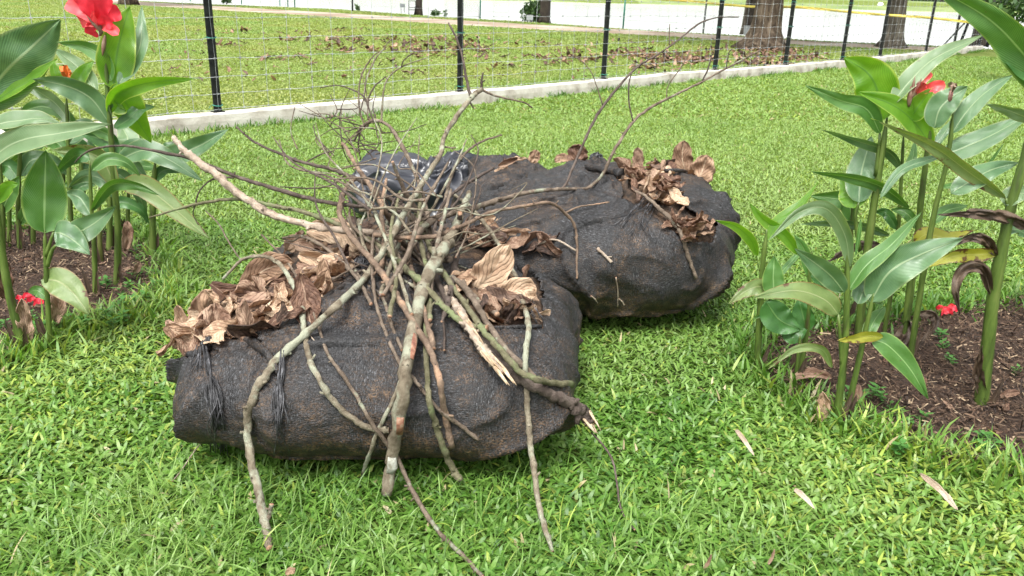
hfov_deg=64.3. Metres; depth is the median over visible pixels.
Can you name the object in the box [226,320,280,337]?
dry leaf
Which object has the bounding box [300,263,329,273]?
dry leaf
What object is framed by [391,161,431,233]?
stick
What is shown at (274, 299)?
dry leaf
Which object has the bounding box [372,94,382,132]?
twig
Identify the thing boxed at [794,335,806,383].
canna plant
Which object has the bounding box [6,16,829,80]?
leaf litter
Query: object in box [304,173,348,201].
twig
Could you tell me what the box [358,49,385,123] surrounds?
stick
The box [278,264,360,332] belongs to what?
twig
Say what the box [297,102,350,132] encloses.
twig
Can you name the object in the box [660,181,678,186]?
dry leaf
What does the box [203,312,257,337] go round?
dry leaf
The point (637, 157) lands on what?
dry leaf
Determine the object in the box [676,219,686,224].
dry leaf
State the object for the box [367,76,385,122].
stick
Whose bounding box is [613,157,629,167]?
dry leaf
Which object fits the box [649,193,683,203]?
dry leaf
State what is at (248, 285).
dry leaf
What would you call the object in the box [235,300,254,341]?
dry leaf
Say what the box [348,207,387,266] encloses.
stick
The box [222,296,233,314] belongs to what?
dry leaf
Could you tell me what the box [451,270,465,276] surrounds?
dry leaf
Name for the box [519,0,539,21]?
shrub
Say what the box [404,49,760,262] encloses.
stick
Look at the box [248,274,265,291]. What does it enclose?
dry leaf
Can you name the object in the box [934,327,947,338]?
weed seedling
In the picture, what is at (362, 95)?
stick
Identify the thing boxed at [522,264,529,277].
dry leaf
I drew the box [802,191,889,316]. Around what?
canna plant
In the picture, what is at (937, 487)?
dry leaf
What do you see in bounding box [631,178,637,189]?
dry leaf
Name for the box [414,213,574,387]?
stick
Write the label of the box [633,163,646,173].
dry leaf
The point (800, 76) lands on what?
lawn grass
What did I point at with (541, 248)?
dry leaf
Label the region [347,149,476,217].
rubbish bag
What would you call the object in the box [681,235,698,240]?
dry leaf
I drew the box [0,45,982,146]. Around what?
kerb
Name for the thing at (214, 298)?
dry leaf
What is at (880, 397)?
weed seedling
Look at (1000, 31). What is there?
canna plant
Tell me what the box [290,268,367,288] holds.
twig
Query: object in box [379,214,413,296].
stick
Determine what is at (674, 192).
dry leaf
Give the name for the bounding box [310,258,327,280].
dry leaf
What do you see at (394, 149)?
twig
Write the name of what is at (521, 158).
dry leaf
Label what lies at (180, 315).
dry leaf
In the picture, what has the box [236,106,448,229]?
stick
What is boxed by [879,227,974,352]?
canna plant
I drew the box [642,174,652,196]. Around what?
dry leaf
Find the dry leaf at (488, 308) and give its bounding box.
[484,304,503,322]
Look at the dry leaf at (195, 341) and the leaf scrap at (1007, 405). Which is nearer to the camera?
the dry leaf at (195, 341)
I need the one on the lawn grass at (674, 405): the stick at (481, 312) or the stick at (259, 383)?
the stick at (259, 383)
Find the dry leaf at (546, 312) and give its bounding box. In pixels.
[530,309,550,321]
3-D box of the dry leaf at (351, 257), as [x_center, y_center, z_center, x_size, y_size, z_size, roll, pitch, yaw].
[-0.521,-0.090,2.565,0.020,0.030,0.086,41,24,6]
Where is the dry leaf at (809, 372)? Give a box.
[789,367,832,380]
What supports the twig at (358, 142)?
on the twig at (352, 148)
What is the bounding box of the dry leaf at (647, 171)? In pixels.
[643,170,666,179]
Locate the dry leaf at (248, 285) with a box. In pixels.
[234,280,266,292]
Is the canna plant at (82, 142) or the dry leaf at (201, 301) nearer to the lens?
the dry leaf at (201, 301)
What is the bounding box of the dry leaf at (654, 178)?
[639,173,658,188]
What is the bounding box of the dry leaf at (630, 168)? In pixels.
[622,165,645,170]
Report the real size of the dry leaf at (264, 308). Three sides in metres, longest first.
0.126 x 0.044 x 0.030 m
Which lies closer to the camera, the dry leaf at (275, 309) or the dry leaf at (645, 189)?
the dry leaf at (275, 309)
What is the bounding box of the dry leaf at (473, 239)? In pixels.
[468,234,481,246]
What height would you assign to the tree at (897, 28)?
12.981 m
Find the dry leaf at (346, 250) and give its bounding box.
[340,243,348,255]
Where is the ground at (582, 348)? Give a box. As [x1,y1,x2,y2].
[0,0,1023,575]
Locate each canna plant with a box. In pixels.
[0,19,60,249]
[0,110,110,351]
[2,99,75,248]
[6,128,12,246]
[12,146,44,243]
[21,150,115,348]
[31,49,97,251]
[33,0,208,284]
[58,148,158,296]
[61,139,86,219]
[65,140,95,247]
[97,177,121,265]
[103,127,148,250]
[119,129,227,251]
[121,160,153,228]
[715,183,817,372]
[753,200,921,420]
[760,235,823,374]
[768,237,963,417]
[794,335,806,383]
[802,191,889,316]
[805,56,908,343]
[821,129,916,332]
[859,35,981,345]
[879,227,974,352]
[880,0,1023,407]
[880,75,1021,358]
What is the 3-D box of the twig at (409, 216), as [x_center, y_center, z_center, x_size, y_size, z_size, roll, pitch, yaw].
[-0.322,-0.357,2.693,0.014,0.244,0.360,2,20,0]
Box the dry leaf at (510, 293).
[498,291,537,312]
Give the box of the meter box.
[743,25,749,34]
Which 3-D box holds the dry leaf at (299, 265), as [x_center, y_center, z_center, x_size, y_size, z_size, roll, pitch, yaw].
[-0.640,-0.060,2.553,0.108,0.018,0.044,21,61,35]
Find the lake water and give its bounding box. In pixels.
[138,0,1023,48]
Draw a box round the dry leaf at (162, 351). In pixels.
[156,333,190,355]
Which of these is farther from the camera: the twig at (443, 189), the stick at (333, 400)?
the twig at (443, 189)
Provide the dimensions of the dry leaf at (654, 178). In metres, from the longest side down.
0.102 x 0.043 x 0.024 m
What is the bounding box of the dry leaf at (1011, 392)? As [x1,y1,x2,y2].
[1000,389,1019,397]
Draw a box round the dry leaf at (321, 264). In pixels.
[316,259,333,290]
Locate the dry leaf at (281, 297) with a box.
[276,289,289,304]
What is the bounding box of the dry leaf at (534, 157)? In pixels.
[528,150,540,163]
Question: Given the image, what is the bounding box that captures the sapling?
[430,9,441,15]
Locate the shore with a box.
[493,0,1016,12]
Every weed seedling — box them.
[0,318,10,327]
[75,314,92,323]
[97,306,112,317]
[99,275,111,288]
[106,314,120,327]
[116,294,126,307]
[118,309,131,321]
[123,279,133,287]
[866,384,879,398]
[869,381,885,397]
[877,390,886,400]
[890,439,908,451]
[893,435,909,455]
[915,408,932,423]
[933,330,945,338]
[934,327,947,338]
[939,338,948,347]
[946,355,957,363]
[973,430,993,438]
[975,438,990,452]
[979,429,998,448]
[990,440,1003,451]
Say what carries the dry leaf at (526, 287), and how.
in the net bag at (297, 415)
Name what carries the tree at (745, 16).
on the ground at (582, 348)
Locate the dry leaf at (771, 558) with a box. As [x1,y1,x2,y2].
[767,549,774,564]
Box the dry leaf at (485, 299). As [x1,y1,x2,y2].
[470,293,488,322]
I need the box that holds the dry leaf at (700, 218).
[685,216,712,224]
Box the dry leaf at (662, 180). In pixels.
[659,175,669,193]
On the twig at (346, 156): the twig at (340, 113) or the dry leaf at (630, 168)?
the twig at (340, 113)
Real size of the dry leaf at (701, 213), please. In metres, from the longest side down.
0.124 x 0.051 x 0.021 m
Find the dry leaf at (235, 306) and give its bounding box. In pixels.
[232,295,237,311]
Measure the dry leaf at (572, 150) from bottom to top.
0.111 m
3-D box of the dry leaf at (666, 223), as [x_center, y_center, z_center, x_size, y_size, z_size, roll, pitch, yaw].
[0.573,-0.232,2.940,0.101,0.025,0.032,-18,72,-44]
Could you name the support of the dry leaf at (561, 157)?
in the net bag at (648, 267)
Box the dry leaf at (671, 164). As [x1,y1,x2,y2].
[667,161,676,167]
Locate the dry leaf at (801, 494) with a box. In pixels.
[794,488,814,508]
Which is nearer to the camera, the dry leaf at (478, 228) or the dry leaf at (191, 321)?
the dry leaf at (191, 321)
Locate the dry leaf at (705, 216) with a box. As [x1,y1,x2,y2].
[702,214,708,219]
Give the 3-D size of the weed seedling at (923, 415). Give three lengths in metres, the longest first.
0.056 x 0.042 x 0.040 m
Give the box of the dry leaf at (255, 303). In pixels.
[230,290,270,306]
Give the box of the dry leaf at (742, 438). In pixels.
[735,429,754,455]
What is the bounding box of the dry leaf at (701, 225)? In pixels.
[675,220,705,233]
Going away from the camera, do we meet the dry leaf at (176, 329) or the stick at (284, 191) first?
the dry leaf at (176, 329)
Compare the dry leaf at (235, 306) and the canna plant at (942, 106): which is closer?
the dry leaf at (235, 306)
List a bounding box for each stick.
[74,144,401,258]
[149,197,488,330]
[171,135,412,235]
[172,444,200,480]
[222,254,388,433]
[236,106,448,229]
[240,22,532,550]
[261,234,483,575]
[282,234,372,305]
[320,85,366,104]
[336,179,454,448]
[341,142,435,349]
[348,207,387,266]
[351,118,431,258]
[353,268,402,351]
[356,218,415,288]
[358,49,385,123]
[361,380,398,475]
[363,39,390,101]
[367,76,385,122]
[368,198,413,315]
[369,213,401,259]
[370,233,478,441]
[373,200,608,278]
[374,176,418,254]
[378,178,387,276]
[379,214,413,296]
[381,53,427,120]
[381,162,448,296]
[381,190,471,496]
[382,191,535,374]
[388,190,400,317]
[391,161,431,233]
[398,240,499,316]
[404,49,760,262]
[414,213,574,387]
[416,243,600,433]
[417,180,434,321]
[423,295,462,481]
[430,189,451,289]
[432,167,494,241]
[440,134,501,240]
[441,211,462,322]
[441,278,445,350]
[444,285,516,385]
[453,194,553,551]
[538,239,575,250]
[562,16,738,186]
[591,433,635,529]
[596,247,612,262]
[635,190,697,278]
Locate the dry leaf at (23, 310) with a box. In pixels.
[15,298,34,340]
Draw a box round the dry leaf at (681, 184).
[656,181,685,187]
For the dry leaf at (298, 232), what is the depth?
3.07 m
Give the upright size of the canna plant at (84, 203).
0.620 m
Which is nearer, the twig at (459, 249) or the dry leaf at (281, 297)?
the dry leaf at (281, 297)
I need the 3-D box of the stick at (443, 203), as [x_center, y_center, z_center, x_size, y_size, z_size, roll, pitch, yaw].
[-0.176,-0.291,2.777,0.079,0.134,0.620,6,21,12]
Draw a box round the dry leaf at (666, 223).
[661,219,672,227]
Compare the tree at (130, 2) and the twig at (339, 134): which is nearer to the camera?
the twig at (339, 134)
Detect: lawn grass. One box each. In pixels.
[0,373,1023,575]
[3,109,1023,241]
[415,55,1023,127]
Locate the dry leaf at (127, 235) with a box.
[122,221,133,250]
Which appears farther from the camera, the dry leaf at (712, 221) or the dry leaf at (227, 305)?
the dry leaf at (712, 221)
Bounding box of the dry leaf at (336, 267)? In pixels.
[329,261,345,272]
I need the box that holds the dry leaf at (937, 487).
[920,473,957,509]
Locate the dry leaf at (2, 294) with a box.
[0,262,13,298]
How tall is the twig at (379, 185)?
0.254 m
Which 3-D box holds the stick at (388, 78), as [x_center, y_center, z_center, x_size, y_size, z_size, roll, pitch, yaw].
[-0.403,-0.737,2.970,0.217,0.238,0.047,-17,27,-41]
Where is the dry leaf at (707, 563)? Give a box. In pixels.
[703,554,711,569]
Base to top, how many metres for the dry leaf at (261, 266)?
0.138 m
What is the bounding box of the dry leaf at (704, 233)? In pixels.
[696,230,713,235]
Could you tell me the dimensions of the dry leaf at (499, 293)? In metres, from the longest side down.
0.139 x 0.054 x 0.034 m
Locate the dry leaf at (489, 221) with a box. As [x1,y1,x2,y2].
[486,218,504,243]
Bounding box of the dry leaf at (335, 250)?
[326,247,340,253]
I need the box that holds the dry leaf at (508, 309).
[502,304,513,316]
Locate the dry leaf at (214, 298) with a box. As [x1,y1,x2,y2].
[205,291,219,303]
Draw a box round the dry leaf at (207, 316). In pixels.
[195,304,211,333]
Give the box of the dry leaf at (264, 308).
[254,304,271,315]
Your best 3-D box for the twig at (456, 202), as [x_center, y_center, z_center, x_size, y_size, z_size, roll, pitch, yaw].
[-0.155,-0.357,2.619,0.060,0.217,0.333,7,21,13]
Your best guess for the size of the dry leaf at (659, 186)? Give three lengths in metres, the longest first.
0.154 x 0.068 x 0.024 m
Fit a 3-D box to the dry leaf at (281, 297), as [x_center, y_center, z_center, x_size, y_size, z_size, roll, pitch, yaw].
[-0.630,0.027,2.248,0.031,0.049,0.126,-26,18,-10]
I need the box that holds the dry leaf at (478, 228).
[469,224,507,244]
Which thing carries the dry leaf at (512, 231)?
in the net bag at (648, 267)
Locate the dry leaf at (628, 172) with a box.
[624,167,644,179]
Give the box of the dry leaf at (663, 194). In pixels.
[650,190,666,203]
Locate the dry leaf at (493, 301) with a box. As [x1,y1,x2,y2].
[477,289,500,310]
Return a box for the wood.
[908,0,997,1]
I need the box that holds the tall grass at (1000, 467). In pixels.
[0,49,1023,492]
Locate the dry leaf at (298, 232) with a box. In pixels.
[283,231,301,255]
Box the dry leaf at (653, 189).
[640,182,657,198]
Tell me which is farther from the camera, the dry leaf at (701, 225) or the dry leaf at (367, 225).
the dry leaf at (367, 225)
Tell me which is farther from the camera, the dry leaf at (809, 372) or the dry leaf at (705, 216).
the dry leaf at (705, 216)
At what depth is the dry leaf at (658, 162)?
3.45 m
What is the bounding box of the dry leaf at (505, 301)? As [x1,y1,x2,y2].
[502,297,536,311]
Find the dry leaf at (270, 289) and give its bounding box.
[235,287,273,303]
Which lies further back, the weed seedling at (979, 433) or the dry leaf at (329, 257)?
the dry leaf at (329, 257)
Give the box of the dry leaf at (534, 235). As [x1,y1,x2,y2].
[523,231,551,255]
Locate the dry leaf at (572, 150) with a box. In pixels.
[567,144,587,160]
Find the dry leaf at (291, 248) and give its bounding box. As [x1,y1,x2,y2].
[283,234,314,252]
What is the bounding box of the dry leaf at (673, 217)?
[671,208,683,229]
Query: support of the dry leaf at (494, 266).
in the net bag at (297, 415)
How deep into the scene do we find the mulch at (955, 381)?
2.72 m
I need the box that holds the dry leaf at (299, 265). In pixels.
[296,262,314,269]
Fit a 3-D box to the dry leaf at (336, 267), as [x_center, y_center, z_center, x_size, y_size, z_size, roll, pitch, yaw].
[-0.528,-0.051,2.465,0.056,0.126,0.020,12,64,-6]
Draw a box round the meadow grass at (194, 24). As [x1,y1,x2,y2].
[0,0,993,122]
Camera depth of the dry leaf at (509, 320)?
2.23 m
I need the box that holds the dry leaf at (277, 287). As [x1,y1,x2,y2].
[274,283,292,300]
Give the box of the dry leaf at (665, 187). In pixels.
[656,183,673,190]
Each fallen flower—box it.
[15,293,43,305]
[936,303,957,315]
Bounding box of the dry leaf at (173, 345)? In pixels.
[170,322,182,350]
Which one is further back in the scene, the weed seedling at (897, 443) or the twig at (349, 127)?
the twig at (349, 127)
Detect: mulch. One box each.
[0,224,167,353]
[748,293,1023,469]
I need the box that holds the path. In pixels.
[113,0,936,49]
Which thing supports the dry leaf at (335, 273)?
in the net bag at (297, 415)
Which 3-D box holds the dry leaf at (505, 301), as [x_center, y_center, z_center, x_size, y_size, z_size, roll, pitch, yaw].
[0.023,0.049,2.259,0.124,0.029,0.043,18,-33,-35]
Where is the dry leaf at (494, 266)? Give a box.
[469,244,513,288]
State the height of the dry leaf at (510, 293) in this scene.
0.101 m
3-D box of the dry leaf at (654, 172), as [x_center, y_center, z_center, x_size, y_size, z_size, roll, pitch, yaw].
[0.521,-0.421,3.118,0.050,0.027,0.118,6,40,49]
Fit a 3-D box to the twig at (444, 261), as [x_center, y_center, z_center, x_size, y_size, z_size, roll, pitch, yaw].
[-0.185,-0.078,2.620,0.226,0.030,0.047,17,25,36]
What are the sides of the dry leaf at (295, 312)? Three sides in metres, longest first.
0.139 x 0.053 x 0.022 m
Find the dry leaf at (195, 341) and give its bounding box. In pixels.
[187,320,212,350]
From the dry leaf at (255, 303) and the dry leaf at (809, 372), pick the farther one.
the dry leaf at (809, 372)
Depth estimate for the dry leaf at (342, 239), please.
2.82 m
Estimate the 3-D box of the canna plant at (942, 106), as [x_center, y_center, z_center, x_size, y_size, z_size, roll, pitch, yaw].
[1.371,-0.177,2.664,0.400,1.016,0.152,2,20,0]
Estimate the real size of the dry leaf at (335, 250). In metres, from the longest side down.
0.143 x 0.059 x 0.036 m
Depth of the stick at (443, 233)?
2.68 m
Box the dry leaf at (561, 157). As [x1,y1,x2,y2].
[554,153,567,162]
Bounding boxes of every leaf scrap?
[943,399,954,408]
[987,426,1002,433]
[1003,403,1009,410]
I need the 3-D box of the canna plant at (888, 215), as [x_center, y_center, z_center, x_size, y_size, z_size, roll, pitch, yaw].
[1.232,-0.154,2.879,0.420,0.817,0.095,-6,21,-20]
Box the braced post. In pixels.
[943,23,968,44]
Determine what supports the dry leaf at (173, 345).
in the net bag at (297, 415)
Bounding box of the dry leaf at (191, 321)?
[163,312,208,330]
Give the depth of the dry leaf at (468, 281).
2.37 m
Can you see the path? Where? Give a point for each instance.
(528, 26)
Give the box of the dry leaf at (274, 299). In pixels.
[266,288,322,305]
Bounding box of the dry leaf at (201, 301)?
[188,289,221,319]
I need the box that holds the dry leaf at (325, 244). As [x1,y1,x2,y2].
[302,241,326,264]
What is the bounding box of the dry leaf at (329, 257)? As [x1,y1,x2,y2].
[316,252,354,267]
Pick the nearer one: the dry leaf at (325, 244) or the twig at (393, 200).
the twig at (393, 200)
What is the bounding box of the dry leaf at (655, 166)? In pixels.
[649,163,673,175]
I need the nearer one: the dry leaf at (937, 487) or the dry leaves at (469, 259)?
the dry leaf at (937, 487)
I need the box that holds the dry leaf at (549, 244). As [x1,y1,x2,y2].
[536,232,562,254]
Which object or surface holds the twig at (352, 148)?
on the stick at (403, 149)
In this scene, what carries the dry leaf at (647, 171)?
in the net bag at (648, 267)
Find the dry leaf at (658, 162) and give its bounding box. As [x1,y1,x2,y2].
[651,159,675,164]
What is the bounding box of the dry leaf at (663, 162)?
[660,159,665,169]
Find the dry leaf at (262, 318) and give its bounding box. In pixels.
[249,316,265,334]
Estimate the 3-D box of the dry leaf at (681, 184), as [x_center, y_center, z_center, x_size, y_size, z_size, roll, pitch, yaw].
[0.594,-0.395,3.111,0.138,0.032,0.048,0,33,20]
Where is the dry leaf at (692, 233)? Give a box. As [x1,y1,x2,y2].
[680,231,696,241]
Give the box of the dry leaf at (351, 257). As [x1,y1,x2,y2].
[338,254,353,262]
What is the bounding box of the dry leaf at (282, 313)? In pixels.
[273,301,287,329]
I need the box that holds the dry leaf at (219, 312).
[212,303,230,340]
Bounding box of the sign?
[526,15,532,22]
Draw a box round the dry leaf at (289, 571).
[285,567,295,575]
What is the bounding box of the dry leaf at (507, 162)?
[498,157,517,167]
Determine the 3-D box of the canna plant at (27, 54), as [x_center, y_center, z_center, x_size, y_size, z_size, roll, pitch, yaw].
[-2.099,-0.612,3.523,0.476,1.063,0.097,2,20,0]
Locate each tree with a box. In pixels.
[118,0,139,4]
[414,0,422,14]
[537,0,550,22]
[728,0,790,49]
[739,0,749,34]
[747,0,755,25]
[874,0,907,48]
[968,0,1023,46]
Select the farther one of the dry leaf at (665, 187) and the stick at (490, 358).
the dry leaf at (665, 187)
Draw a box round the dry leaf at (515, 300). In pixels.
[510,298,519,320]
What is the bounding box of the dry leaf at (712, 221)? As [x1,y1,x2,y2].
[706,218,714,230]
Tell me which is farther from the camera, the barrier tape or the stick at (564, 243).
the barrier tape
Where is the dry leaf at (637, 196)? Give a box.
[631,185,640,201]
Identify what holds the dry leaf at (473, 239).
in the net bag at (648, 267)
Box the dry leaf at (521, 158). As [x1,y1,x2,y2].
[515,156,528,160]
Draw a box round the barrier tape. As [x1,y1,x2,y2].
[663,0,967,22]
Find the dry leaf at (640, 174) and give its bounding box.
[637,170,643,178]
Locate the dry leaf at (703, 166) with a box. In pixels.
[690,155,715,182]
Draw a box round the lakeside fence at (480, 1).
[190,0,707,32]
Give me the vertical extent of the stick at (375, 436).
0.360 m
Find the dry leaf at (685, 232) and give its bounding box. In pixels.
[682,227,689,238]
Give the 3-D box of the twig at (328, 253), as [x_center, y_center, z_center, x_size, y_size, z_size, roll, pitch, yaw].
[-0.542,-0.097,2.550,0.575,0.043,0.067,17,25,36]
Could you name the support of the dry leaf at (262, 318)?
in the net bag at (297, 415)
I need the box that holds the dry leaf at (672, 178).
[644,173,680,180]
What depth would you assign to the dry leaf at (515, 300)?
2.23 m
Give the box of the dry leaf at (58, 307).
[50,294,66,325]
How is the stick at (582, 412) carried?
in the net bag at (297, 415)
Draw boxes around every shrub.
[221,0,232,3]
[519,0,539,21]
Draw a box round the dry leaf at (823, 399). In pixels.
[817,391,829,420]
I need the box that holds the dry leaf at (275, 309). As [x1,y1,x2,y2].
[261,301,292,316]
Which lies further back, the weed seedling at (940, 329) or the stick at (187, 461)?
the weed seedling at (940, 329)
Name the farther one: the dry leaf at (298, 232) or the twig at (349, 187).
the dry leaf at (298, 232)
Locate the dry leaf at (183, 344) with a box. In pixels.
[165,319,189,357]
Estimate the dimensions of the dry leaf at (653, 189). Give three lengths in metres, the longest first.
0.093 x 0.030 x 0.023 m
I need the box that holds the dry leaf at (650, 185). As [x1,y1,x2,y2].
[645,176,661,196]
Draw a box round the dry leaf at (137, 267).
[132,261,141,274]
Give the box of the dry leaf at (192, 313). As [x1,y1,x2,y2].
[187,307,198,316]
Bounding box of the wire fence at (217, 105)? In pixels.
[8,0,982,119]
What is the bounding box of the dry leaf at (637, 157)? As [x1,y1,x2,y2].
[632,147,643,166]
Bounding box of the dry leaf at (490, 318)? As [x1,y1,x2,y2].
[475,309,498,324]
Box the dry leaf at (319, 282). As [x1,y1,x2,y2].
[314,266,327,288]
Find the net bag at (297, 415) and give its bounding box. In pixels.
[164,256,583,461]
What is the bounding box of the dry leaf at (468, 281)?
[454,277,473,291]
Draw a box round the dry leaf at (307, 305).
[303,301,310,312]
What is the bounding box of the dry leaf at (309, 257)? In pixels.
[298,251,322,265]
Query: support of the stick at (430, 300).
on the net bag at (297, 415)
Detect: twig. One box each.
[272,136,370,211]
[275,239,393,273]
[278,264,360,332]
[279,139,373,203]
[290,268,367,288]
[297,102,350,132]
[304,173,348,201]
[312,113,355,121]
[312,171,370,195]
[314,127,329,153]
[314,168,349,265]
[315,122,372,208]
[315,184,408,242]
[316,127,373,138]
[317,110,360,152]
[319,148,377,150]
[322,177,424,201]
[328,141,415,188]
[329,95,336,119]
[329,116,353,126]
[334,135,375,148]
[336,98,360,109]
[336,158,375,167]
[339,88,349,141]
[340,108,357,152]
[341,120,383,131]
[341,144,355,172]
[342,187,360,243]
[343,181,362,255]
[348,134,369,220]
[358,139,401,146]
[359,69,366,112]
[359,206,467,211]
[360,117,382,224]
[361,72,367,119]
[367,235,439,274]
[369,118,416,213]
[369,191,442,198]
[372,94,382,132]
[375,144,421,154]
[381,124,425,133]
[383,186,411,233]
[391,189,429,209]
[397,211,431,234]
[398,139,437,197]
[398,201,468,232]
[399,248,423,266]
[407,134,419,227]
[423,139,466,222]
[426,254,468,269]
[432,181,480,246]
[438,135,478,221]
[444,237,502,259]
[445,208,537,256]
[447,225,515,239]
[451,148,476,257]
[454,182,526,215]
[454,217,501,246]
[455,208,470,243]
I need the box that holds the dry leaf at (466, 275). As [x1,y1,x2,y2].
[457,269,476,287]
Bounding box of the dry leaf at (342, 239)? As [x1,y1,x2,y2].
[306,218,358,252]
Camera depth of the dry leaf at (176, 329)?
2.14 m
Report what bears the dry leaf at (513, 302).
in the net bag at (297, 415)
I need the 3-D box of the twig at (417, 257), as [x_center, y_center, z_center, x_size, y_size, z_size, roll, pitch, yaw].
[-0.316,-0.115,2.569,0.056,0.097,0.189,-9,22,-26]
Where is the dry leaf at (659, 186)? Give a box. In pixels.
[653,183,663,190]
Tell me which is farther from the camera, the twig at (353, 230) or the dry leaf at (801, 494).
the twig at (353, 230)
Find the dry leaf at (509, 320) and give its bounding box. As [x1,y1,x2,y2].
[505,303,531,324]
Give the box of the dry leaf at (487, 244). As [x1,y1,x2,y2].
[482,240,494,247]
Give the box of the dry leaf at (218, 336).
[191,328,225,343]
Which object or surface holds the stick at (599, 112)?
on the net bag at (648, 267)
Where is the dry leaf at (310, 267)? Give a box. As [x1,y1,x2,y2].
[301,264,343,281]
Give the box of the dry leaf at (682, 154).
[672,140,693,171]
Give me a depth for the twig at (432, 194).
2.51 m
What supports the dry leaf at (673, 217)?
in the net bag at (648, 267)
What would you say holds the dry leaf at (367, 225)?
in the dry leaves at (469, 259)
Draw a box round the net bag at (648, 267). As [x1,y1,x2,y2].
[462,152,740,318]
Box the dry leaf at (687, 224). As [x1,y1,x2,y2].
[683,220,702,226]
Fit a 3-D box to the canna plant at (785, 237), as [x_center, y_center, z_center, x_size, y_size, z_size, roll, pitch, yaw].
[0.802,-0.009,2.659,0.368,0.674,0.074,-3,21,-12]
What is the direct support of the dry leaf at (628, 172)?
in the net bag at (648, 267)
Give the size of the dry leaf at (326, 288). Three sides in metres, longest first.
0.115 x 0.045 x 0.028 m
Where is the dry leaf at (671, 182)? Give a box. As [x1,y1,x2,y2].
[647,179,676,191]
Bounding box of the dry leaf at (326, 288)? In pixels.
[319,280,330,294]
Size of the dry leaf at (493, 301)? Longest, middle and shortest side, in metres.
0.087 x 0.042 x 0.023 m
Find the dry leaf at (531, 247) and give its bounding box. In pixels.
[522,232,560,255]
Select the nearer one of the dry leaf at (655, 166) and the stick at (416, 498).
the stick at (416, 498)
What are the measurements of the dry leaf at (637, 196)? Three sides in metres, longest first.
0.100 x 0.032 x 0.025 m
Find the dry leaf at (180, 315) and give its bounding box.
[174,305,187,321]
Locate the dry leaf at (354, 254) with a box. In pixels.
[349,251,359,257]
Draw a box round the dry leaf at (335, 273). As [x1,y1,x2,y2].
[312,272,344,275]
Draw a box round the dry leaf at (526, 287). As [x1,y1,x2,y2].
[499,277,536,300]
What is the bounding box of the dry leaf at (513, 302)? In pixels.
[502,301,515,310]
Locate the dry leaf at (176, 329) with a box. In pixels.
[163,323,198,347]
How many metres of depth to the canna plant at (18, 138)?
2.51 m
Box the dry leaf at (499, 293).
[485,285,531,306]
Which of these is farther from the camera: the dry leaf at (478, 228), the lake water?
the lake water
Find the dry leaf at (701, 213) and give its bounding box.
[691,210,703,225]
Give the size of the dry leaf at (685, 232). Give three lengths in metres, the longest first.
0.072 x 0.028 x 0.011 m
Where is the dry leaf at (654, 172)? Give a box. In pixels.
[637,168,657,184]
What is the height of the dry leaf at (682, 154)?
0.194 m
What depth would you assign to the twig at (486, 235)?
2.60 m
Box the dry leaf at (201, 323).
[191,319,208,328]
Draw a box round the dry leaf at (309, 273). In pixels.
[301,267,316,277]
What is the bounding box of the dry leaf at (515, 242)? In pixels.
[505,232,530,248]
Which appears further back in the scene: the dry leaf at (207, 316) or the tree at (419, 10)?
the tree at (419, 10)
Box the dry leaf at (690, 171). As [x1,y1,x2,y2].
[688,169,695,174]
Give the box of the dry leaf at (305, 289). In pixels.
[290,273,320,326]
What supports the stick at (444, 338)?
in the net bag at (297, 415)
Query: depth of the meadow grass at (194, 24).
16.98 m
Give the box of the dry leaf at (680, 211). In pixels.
[676,205,684,217]
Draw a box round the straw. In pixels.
[615,277,618,306]
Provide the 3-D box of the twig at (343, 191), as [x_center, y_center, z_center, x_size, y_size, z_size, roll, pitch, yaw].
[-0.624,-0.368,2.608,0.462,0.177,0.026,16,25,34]
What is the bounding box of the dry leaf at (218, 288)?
[209,281,259,304]
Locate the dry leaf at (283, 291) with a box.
[265,281,287,321]
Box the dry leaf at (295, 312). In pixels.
[261,306,304,329]
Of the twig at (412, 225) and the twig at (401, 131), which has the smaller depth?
the twig at (412, 225)
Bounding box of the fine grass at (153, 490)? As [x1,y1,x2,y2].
[0,428,964,575]
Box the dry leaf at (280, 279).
[265,275,294,289]
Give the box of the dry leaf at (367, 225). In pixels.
[348,220,372,228]
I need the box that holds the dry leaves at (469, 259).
[273,212,522,297]
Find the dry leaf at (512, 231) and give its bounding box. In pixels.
[499,227,530,239]
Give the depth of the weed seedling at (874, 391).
2.57 m
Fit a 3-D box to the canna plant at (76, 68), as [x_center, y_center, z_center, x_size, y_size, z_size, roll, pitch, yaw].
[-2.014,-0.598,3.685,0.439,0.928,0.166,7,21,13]
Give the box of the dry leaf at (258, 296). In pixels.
[235,292,273,312]
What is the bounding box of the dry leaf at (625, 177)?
[610,167,644,180]
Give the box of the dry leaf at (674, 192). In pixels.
[667,184,689,205]
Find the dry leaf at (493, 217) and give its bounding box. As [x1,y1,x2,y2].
[472,215,497,246]
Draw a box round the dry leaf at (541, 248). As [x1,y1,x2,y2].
[535,243,559,257]
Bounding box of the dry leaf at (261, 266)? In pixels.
[239,251,294,286]

